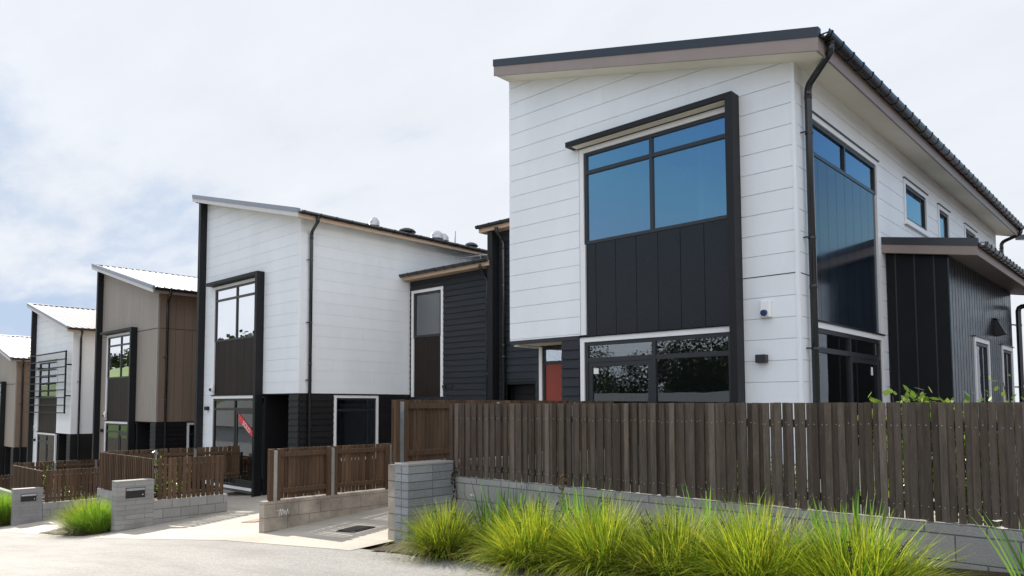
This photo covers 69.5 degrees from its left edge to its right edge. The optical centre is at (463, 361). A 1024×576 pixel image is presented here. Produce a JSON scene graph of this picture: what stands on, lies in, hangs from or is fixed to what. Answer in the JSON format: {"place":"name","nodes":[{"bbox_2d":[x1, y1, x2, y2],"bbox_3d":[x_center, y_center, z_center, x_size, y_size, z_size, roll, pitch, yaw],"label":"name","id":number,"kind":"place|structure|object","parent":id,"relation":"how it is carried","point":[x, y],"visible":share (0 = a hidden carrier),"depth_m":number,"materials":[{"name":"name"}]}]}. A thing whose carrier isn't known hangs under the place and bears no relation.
{"place":"outdoors","nodes":[
{"label":"outdoors","id":0,"kind":"place"},
{"bbox_2d":[0,531,595,575],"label":"road","id":1,"kind":"structure","parent":0,"point":[25,554],"depth_m":8.83,"materials":[{"name":"grey concrete"}]},
{"bbox_2d":[355,545,600,575],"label":"leaf litter","id":2,"kind":"object","parent":1,"relation":"on","point":[455,560],"visible":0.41,"depth_m":7.34,"materials":[{"name":"brown plant"}]},
{"bbox_2d":[1,463,685,575],"bbox_3d":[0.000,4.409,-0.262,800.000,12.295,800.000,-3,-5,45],"label":"ground","id":3,"kind":"structure","parent":0,"point":[376,546],"depth_m":8.77,"materials":[{"name":"soil"}]},
{"bbox_2d":[0,335,30,489],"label":"townhouse","id":4,"kind":"structure","parent":3,"relation":"on","point":[14,368],"depth_m":39.19,"materials":[{"name":"metal"}]},
{"bbox_2d":[11,487,42,525],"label":"letterbox pillar","id":5,"kind":"structure","parent":3,"relation":"on","point":[26,505],"depth_m":21.10,"materials":[{"name":"concrete"}]},
{"bbox_2d":[26,303,95,493],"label":"townhouse","id":6,"kind":"structure","parent":3,"relation":"on","point":[61,388],"depth_m":33.74,"materials":[{"name":"metal"}]},
{"bbox_2d":[35,432,56,481],"bbox_3d":[-19.726,4.730,34.679,2.930,2.773,0.135,-3,-5,45],"label":"sliding door","id":7,"kind":"structure","parent":6,"relation":"in","point":[46,443],"depth_m":34.71,"materials":[{"name":"metal"}]},
{"bbox_2d":[38,359,57,396],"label":"upper window","id":8,"kind":"structure","parent":6,"relation":"in","point":[53,386],"depth_m":34.90,"materials":[{"name":"glass"}]},
{"bbox_2d":[43,491,84,501],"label":"block wall","id":9,"kind":"structure","parent":3,"relation":"on","point":[60,495],"depth_m":28.99,"materials":[{"name":"grey concrete"}]},
{"bbox_2d":[0,475,84,493],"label":"paling fence","id":10,"kind":"object","parent":9,"relation":"on","point":[6,478],"visible":0.07,"depth_m":27.75,"materials":[{"name":"brown wood"}]},
{"bbox_2d":[97,488,155,510],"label":"block wall","id":11,"kind":"structure","parent":3,"relation":"on","point":[104,493],"depth_m":17.84,"materials":[{"name":"grey concrete"}]},
{"bbox_2d":[99,452,156,495],"bbox_3d":[-7.844,2.615,17.076,3.228,0.888,0.091,-3,-5,45],"label":"paling fence","id":12,"kind":"object","parent":11,"relation":"on","point":[112,467],"visible":0.73,"depth_m":17.18,"materials":[{"name":"brown wood"}]},
{"bbox_2d":[103,446,239,483],"bbox_3d":[-7.682,2.780,19.634,0.121,0.922,3.708,-3,-5,45],"label":"paling fence","id":13,"kind":"object","parent":11,"relation":"on","point":[229,467],"visible":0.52,"depth_m":20.16,"materials":[{"name":"wood"}]},
{"bbox_2d":[111,478,153,531],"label":"letterbox pillar","id":14,"kind":"structure","parent":3,"relation":"on","point":[132,503],"depth_m":15.54,"materials":[{"name":"grey concrete"}]},
{"bbox_2d":[91,263,214,497],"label":"townhouse","id":15,"kind":"structure","parent":3,"relation":"on","point":[144,366],"depth_m":27.17,"materials":[{"name":"wood"}]},
{"bbox_2d":[104,420,126,454],"bbox_3d":[-13.310,3.664,28.321,2.930,2.748,0.135,-3,-5,45],"label":"sliding door","id":16,"kind":"structure","parent":15,"relation":"in","point":[115,432],"depth_m":28.64,"materials":[{"name":"glass"}]},
{"bbox_2d":[106,331,129,378],"bbox_3d":[-13.317,-0.242,28.546,2.930,1.753,0.115,-3,-5,45],"label":"upper window","id":17,"kind":"structure","parent":15,"relation":"in","point":[117,359],"depth_m":28.80,"materials":[{"name":"glass"}]},
{"bbox_2d":[186,422,193,471],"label":"side window","id":18,"kind":"structure","parent":15,"relation":"in","point":[189,424],"depth_m":26.74,"materials":[{"name":"metal"}]},
{"bbox_2d":[192,195,486,496],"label":"townhouse","id":19,"kind":"structure","parent":3,"relation":"on","point":[303,329],"depth_m":21.29,"materials":[{"name":"wood"}]},
{"bbox_2d":[211,395,252,490],"bbox_3d":[-6.836,2.381,21.919,2.930,2.768,0.135,-3,-5,45],"label":"sliding door","id":20,"kind":"structure","parent":19,"relation":"in","point":[227,430],"depth_m":21.90,"materials":[{"name":"glass"}]},
{"bbox_2d":[213,277,254,341],"bbox_3d":[-6.843,-1.535,22.145,2.930,1.753,0.115,-3,-5,45],"label":"upper window","id":21,"kind":"structure","parent":19,"relation":"in","point":[233,311],"depth_m":22.29,"materials":[{"name":"glass"}]},
{"bbox_2d":[239,414,251,436],"bbox_3d":[-6.320,1.910,21.430,1.020,0.830,0.008,-3,-5,45],"label":"sold sticker","id":22,"kind":"object","parent":19,"relation":"attached to","point":[245,425],"visible":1,"depth_m":21.50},
{"bbox_2d":[333,394,379,460],"bbox_3d":[-3.060,1.859,20.836,0.115,1.843,1.610,-3,-5,45],"label":"side window","id":23,"kind":"structure","parent":19,"relation":"in","point":[375,398],"depth_m":21.10,"materials":[{"name":"metal"}]},
{"bbox_2d":[394,459,452,543],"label":"letterbox pillar","id":24,"kind":"structure","parent":3,"relation":"on","point":[418,484],"depth_m":8.96,"materials":[{"name":"grey concrete"}]},
{"bbox_2d":[451,466,457,519],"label":"creeper","id":25,"kind":"object","parent":24,"relation":"attached to","point":[454,475],"visible":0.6,"depth_m":9.26,"materials":[{"name":"green plant"}]},
{"bbox_2d":[399,253,488,460],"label":"garage wing","id":26,"kind":"structure","parent":3,"relation":"on","point":[448,320],"depth_m":21.11,"materials":[{"name":"black wood"}]},
{"bbox_2d":[411,285,443,338],"bbox_3d":[-1.084,-1.456,21.863,1.450,1.463,0.115,-3,-5,45],"label":"tall window","id":27,"kind":"structure","parent":26,"relation":"in","point":[427,309],"depth_m":21.90,"materials":[{"name":"glass"}]},
{"bbox_2d":[475,218,535,402],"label":"garage wing","id":28,"kind":"structure","parent":3,"relation":"on","point":[511,373],"depth_m":19.61,"materials":[{"name":"black wood"}]},
{"bbox_2d":[506,381,535,400],"bbox_3d":[2.373,1.729,18.386,3.330,2.530,0.310,-3,-5,45],"label":"garage door","id":29,"kind":"structure","parent":28,"relation":"in","point":[529,389],"depth_m":19.41,"materials":[{"name":"black metal"}]},
{"bbox_2d":[388,447,629,542],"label":"block wall","id":30,"kind":"structure","parent":3,"relation":"on","point":[391,495],"depth_m":9.08,"materials":[{"name":"concrete"}]},
{"bbox_2d":[391,399,629,463],"bbox_3d":[1.021,0.977,10.985,0.121,0.794,5.371,-3,-5,45],"label":"paling fence","id":31,"kind":"object","parent":30,"relation":"on","point":[420,429],"visible":0.44,"depth_m":9.50,"materials":[{"name":"wood"}]},
{"bbox_2d":[370,531,1023,575],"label":"garden bed","id":32,"kind":"object","parent":3,"relation":"on","point":[958,570],"visible":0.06,"depth_m":6.55,"materials":[{"name":"soil"}]},
{"bbox_2d":[381,496,491,566],"bbox_3d":[-0.197,1.788,7.809,1.502,0.726,1.474,-3,-5,45],"label":"grass clump","id":33,"kind":"object","parent":32,"relation":"on","point":[436,537],"visible":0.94,"depth_m":7.64,"materials":[{"name":"green plant"}]},
{"bbox_2d":[455,474,559,546],"bbox_3d":[0.482,1.574,7.804,1.072,0.768,1.263,2,-4,-31],"label":"iris plant","id":34,"kind":"object","parent":32,"relation":"on","point":[501,502],"visible":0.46,"depth_m":7.90,"materials":[{"name":"green plant"}]},
{"bbox_2d":[449,492,586,575],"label":"grass clump","id":35,"kind":"object","parent":32,"relation":"on","point":[509,547],"visible":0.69,"depth_m":6.70,"materials":[{"name":"green plant"}]},
{"bbox_2d":[556,474,567,513],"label":"weed stalk","id":36,"kind":"object","parent":32,"relation":"on","point":[563,484],"visible":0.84,"depth_m":7.75,"materials":[{"name":"green plant"}]},
{"bbox_2d":[533,481,623,527],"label":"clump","id":37,"kind":"object","parent":32,"relation":"on","point":[575,502],"visible":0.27,"depth_m":7.29,"materials":[{"name":"green plant"}]},
{"bbox_2d":[513,491,669,575],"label":"grass clump","id":38,"kind":"object","parent":32,"relation":"on","point":[576,555],"visible":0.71,"depth_m":6.23,"materials":[{"name":"green plant"}]},
{"bbox_2d":[582,497,744,575],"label":"grass clump","id":39,"kind":"object","parent":32,"relation":"on","point":[653,561],"visible":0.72,"depth_m":5.77,"materials":[{"name":"green plant"}]},
{"bbox_2d":[653,483,764,540],"bbox_3d":[2.178,1.380,6.461,0.863,0.681,0.730,-3,-5,45],"label":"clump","id":40,"kind":"object","parent":32,"relation":"on","point":[709,516],"visible":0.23,"depth_m":6.43,"materials":[{"name":"green plant"}]},
{"bbox_2d":[649,493,853,575],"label":"grass clump","id":41,"kind":"object","parent":32,"relation":"on","point":[740,559],"visible":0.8,"depth_m":5.26,"materials":[{"name":"green plant"}]},
{"bbox_2d":[756,488,927,567],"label":"ornamental grass","id":42,"kind":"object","parent":32,"relation":"on","point":[856,506],"depth_m":5.23,"materials":[{"name":"green plant"}]},
{"bbox_2d":[746,507,986,575],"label":"grass clump","id":43,"kind":"object","parent":32,"relation":"on","point":[870,558],"visible":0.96,"depth_m":4.76,"materials":[{"name":"green plant"}]},
{"bbox_2d":[971,506,1023,575],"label":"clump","id":44,"kind":"object","parent":32,"relation":"on","point":[1011,558],"visible":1,"depth_m":4.55,"materials":[{"name":"green plant"}]},
{"bbox_2d":[454,476,1023,573],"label":"block wall","id":45,"kind":"structure","parent":3,"relation":"on","point":[980,549],"depth_m":6.42,"materials":[{"name":"grey concrete"}]},
{"bbox_2d":[449,402,1023,529],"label":"paling fence","id":46,"kind":"object","parent":45,"relation":"on","point":[561,429],"visible":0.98,"depth_m":6.55,"materials":[{"name":"wood"}]},
{"bbox_2d":[493,26,1023,481],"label":"townhouse","id":47,"kind":"structure","parent":3,"relation":"on","point":[807,215],"depth_m":12.80,"materials":[{"name":"wood"}]},
{"bbox_2d":[539,346,561,400],"bbox_3d":[1.885,0.900,14.385,0.985,2.410,0.102,-3,-5,45],"label":"entry door","id":48,"kind":"structure","parent":47,"relation":"in","point":[550,380],"depth_m":14.61,"materials":[{"name":"wood"}]},
{"bbox_2d":[577,105,726,244],"bbox_3d":[3.122,-3.025,12.261,2.930,1.762,0.115,-3,-5,45],"label":"upper window","id":49,"kind":"structure","parent":47,"relation":"in","point":[717,113],"depth_m":12.30,"materials":[{"name":"glass"}]},
{"bbox_2d":[579,325,730,474],"bbox_3d":[3.118,0.733,12.056,2.940,2.468,0.135,-3,-5,45],"label":"sliding door","id":50,"kind":"structure","parent":47,"relation":"in","point":[588,370],"depth_m":12.18,"materials":[{"name":"metal"}]},
{"bbox_2d":[812,110,878,195],"bbox_3d":[6.308,-3.380,12.172,0.115,0.643,3.345,-3,-5,45],"label":"corner window","id":51,"kind":"structure","parent":47,"relation":"in","point":[831,146],"depth_m":12.12,"materials":[{"name":"glass"}]},
{"bbox_2d":[818,320,885,462],"bbox_3d":[6.303,0.708,11.938,0.135,2.503,3.340,-3,-5,45],"label":"corner sliding door","id":52,"kind":"structure","parent":47,"relation":"in","point":[851,360],"depth_m":11.91,"materials":[{"name":"glass"}]},
{"bbox_2d":[902,176,930,236],"bbox_3d":[9.289,-3.143,15.140,0.125,0.943,1.790,-3,-5,45],"label":"side window","id":53,"kind":"structure","parent":47,"relation":"in","point":[915,199],"depth_m":15.18,"materials":[{"name":"glass"}]},
{"bbox_2d":[937,203,950,237],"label":"side window","id":54,"kind":"structure","parent":47,"relation":"in","point":[943,214],"depth_m":16.88,"materials":[{"name":"metal"}]},
{"bbox_2d":[963,223,977,237],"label":"side window","id":55,"kind":"structure","parent":47,"relation":"in","point":[969,232],"depth_m":18.72,"materials":[{"name":"metal"}]},
{"bbox_2d":[973,335,991,434],"bbox_3d":[10.159,0.817,14.395,0.115,2.578,1.440,-3,-5,45],"label":"annex window","id":56,"kind":"structure","parent":47,"relation":"in","point":[982,364],"depth_m":14.57,"materials":[{"name":"metal"}]},
{"bbox_2d":[1001,344,1014,405],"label":"annex window","id":57,"kind":"structure","parent":47,"relation":"in","point":[1006,350],"depth_m":16.53,"materials":[{"name":"metal"}]},
{"bbox_2d":[1015,234,1023,239],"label":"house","id":58,"kind":"structure","parent":3,"relation":"on","point":[1020,237],"depth_m":23.11,"materials":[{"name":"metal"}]},
{"bbox_2d":[0,452,705,549],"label":"driveway","id":59,"kind":"structure","parent":0,"point":[228,525],"depth_m":12.08,"materials":[{"name":"concrete"}]},
{"bbox_2d":[0,487,43,501],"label":"block wall","id":60,"kind":"structure","parent":59,"relation":"on","point":[5,491],"depth_m":24.22,"materials":[{"name":"grey concrete"}]},
{"bbox_2d":[12,465,44,499],"bbox_3d":[-13.385,3.720,22.556,3.123,0.922,0.091,-3,-5,45],"label":"paling fence","id":61,"kind":"object","parent":60,"relation":"on","point":[23,477],"visible":0.68,"depth_m":22.56,"materials":[{"name":"brown wood"}]},
{"bbox_2d":[14,459,99,489],"bbox_3d":[-13.326,3.853,25.221,0.121,0.942,3.712,-3,-5,45],"label":"paling fence","id":62,"kind":"object","parent":60,"relation":"on","point":[77,464],"visible":0.3,"depth_m":25.01,"materials":[{"name":"wood"}]},
{"bbox_2d":[42,498,96,520],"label":"block wall","id":63,"kind":"structure","parent":59,"relation":"on","point":[47,507],"depth_m":21.63,"materials":[{"name":"grey concrete"}]},
{"bbox_2d":[45,467,98,502],"bbox_3d":[-11.252,3.709,22.500,0.065,0.937,2.808,-3,-5,45],"label":"paling fence","id":64,"kind":"object","parent":63,"relation":"on","point":[50,495],"visible":0.52,"depth_m":21.97,"materials":[{"name":"brown wood"}]},
{"bbox_2d":[40,528,110,535],"bbox_3d":[-8.421,3.759,16.499,2.890,0.361,1.322,-3,-5,45],"label":"garden bed","id":65,"kind":"object","parent":59,"relation":"on","point":[69,533],"visible":0.2,"depth_m":15.81,"materials":[{"name":"soil"}]},
{"bbox_2d":[42,493,110,536],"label":"grass clump","id":66,"kind":"object","parent":65,"relation":"on","point":[65,526],"visible":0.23,"depth_m":15.86,"materials":[{"name":"green plant"}]},
{"bbox_2d":[57,497,113,534],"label":"grass clump","id":67,"kind":"object","parent":65,"relation":"on","point":[98,520],"visible":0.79,"depth_m":15.41,"materials":[{"name":"green plant"}]},
{"bbox_2d":[152,451,163,496],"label":"leafy shrub","id":68,"kind":"object","parent":59,"relation":"on","point":[155,461],"visible":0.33,"depth_m":17.82,"materials":[{"name":"green plant"}]},
{"bbox_2d":[156,463,176,497],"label":"leafy shrub","id":69,"kind":"object","parent":59,"relation":"on","point":[162,482],"visible":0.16,"depth_m":16.49,"materials":[{"name":"green plant"}]},
{"bbox_2d":[153,493,227,524],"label":"block wall","id":70,"kind":"structure","parent":59,"relation":"on","point":[167,510],"depth_m":16.37,"materials":[{"name":"grey concrete"}]},
{"bbox_2d":[157,455,223,499],"bbox_3d":[-6.126,2.590,16.523,0.065,0.903,1.516,-3,-5,45],"label":"paling fence","id":71,"kind":"object","parent":70,"relation":"on","point":[184,480],"visible":1,"depth_m":16.46,"materials":[{"name":"brown wood"}]},
{"bbox_2d":[241,518,258,522],"bbox_3d":[-3.755,2.885,13.356,0.500,0.106,0.360,-3,-5,45],"label":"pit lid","id":72,"kind":"object","parent":59,"relation":"in","point":[253,521],"visible":0.57,"depth_m":13.29,"materials":[{"name":"beige concrete"}]},
{"bbox_2d":[259,488,388,532],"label":"block wall","id":73,"kind":"structure","parent":59,"relation":"on","point":[285,513],"depth_m":11.66,"materials":[{"name":"concrete"}]},
{"bbox_2d":[267,443,528,501],"bbox_3d":[0.007,1.902,14.150,0.121,0.792,8.446,-3,-5,45],"label":"paling fence","id":74,"kind":"object","parent":73,"relation":"on","point":[333,475],"visible":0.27,"depth_m":11.90,"materials":[{"name":"wood"}]},
{"bbox_2d":[336,526,374,532],"bbox_3d":[-1.512,2.339,10.266,0.420,0.088,0.360,-3,-5,45],"label":"drain grate","id":75,"kind":"object","parent":59,"relation":"on","point":[353,529],"visible":1,"depth_m":10.20,"materials":[{"name":"metal"}]},
{"bbox_2d":[0,0,1023,401],"label":"sky","id":76,"kind":"structure","parent":0,"point":[114,114],"materials":[{"name":"white"}]},
{"bbox_2d":[604,445,1019,528],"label":"yard","id":77,"kind":"structure","parent":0,"point":[847,489],"depth_m":9.66,"materials":[{"name":"plant"}]},
{"bbox_2d":[771,464,807,506],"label":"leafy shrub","id":78,"kind":"object","parent":77,"relation":"on","point":[783,481],"visible":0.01,"depth_m":7.17,"materials":[{"name":"green plant"}]},
{"bbox_2d":[857,389,918,510],"bbox_3d":[3.934,0.878,6.715,0.702,1.246,0.693,-2,-4,30],"label":"leafy shrub","id":79,"kind":"object","parent":77,"relation":"on","point":[885,393],"visible":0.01,"depth_m":6.69,"materials":[{"name":"green plant"}]},
{"bbox_2d":[887,385,940,498],"bbox_3d":[4.018,0.846,6.553,0.770,1.291,0.749,-3,-5,45],"label":"leafy shrub","id":80,"kind":"object","parent":77,"relation":"on","point":[920,398],"visible":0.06,"depth_m":6.55,"materials":[{"name":"green plant"}]},
{"bbox_2d":[902,391,1000,522],"bbox_3d":[4.167,0.865,6.343,0.808,1.230,0.754,-3,-5,45],"label":"leafy shrub","id":81,"kind":"object","parent":77,"relation":"on","point":[967,398],"visible":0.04,"depth_m":6.30,"materials":[{"name":"green plant"}]},
{"bbox_2d":[932,407,1016,523],"bbox_3d":[4.296,0.928,6.245,0.818,1.094,0.773,-3,-5,45],"label":"leafy shrub","id":82,"kind":"object","parent":77,"relation":"on","point":[965,472],"visible":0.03,"depth_m":6.15,"materials":[{"name":"green plant"}]},
{"bbox_2d":[956,411,1018,526],"bbox_3d":[4.389,0.922,6.161,0.837,1.095,0.781,-3,-5,45],"label":"leafy shrub","id":83,"kind":"object","parent":77,"relation":"on","point":[990,475],"visible":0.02,"depth_m":6.04,"materials":[{"name":"green plant"}]},
{"bbox_2d":[981,374,1023,522],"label":"leafy shrub","id":84,"kind":"object","parent":77,"relation":"on","point":[1003,393],"visible":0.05,"depth_m":6.13,"materials":[{"name":"green plant"}]},
{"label":"garden bed","id":85,"kind":"structure","parent":0,"visible":0},
{"bbox_2d":[0,489,12,524],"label":"grass clump","id":86,"kind":"object","parent":85,"relation":"on","point":[5,510],"visible":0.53,"depth_m":21.10,"materials":[{"name":"green plant"}]}
]}

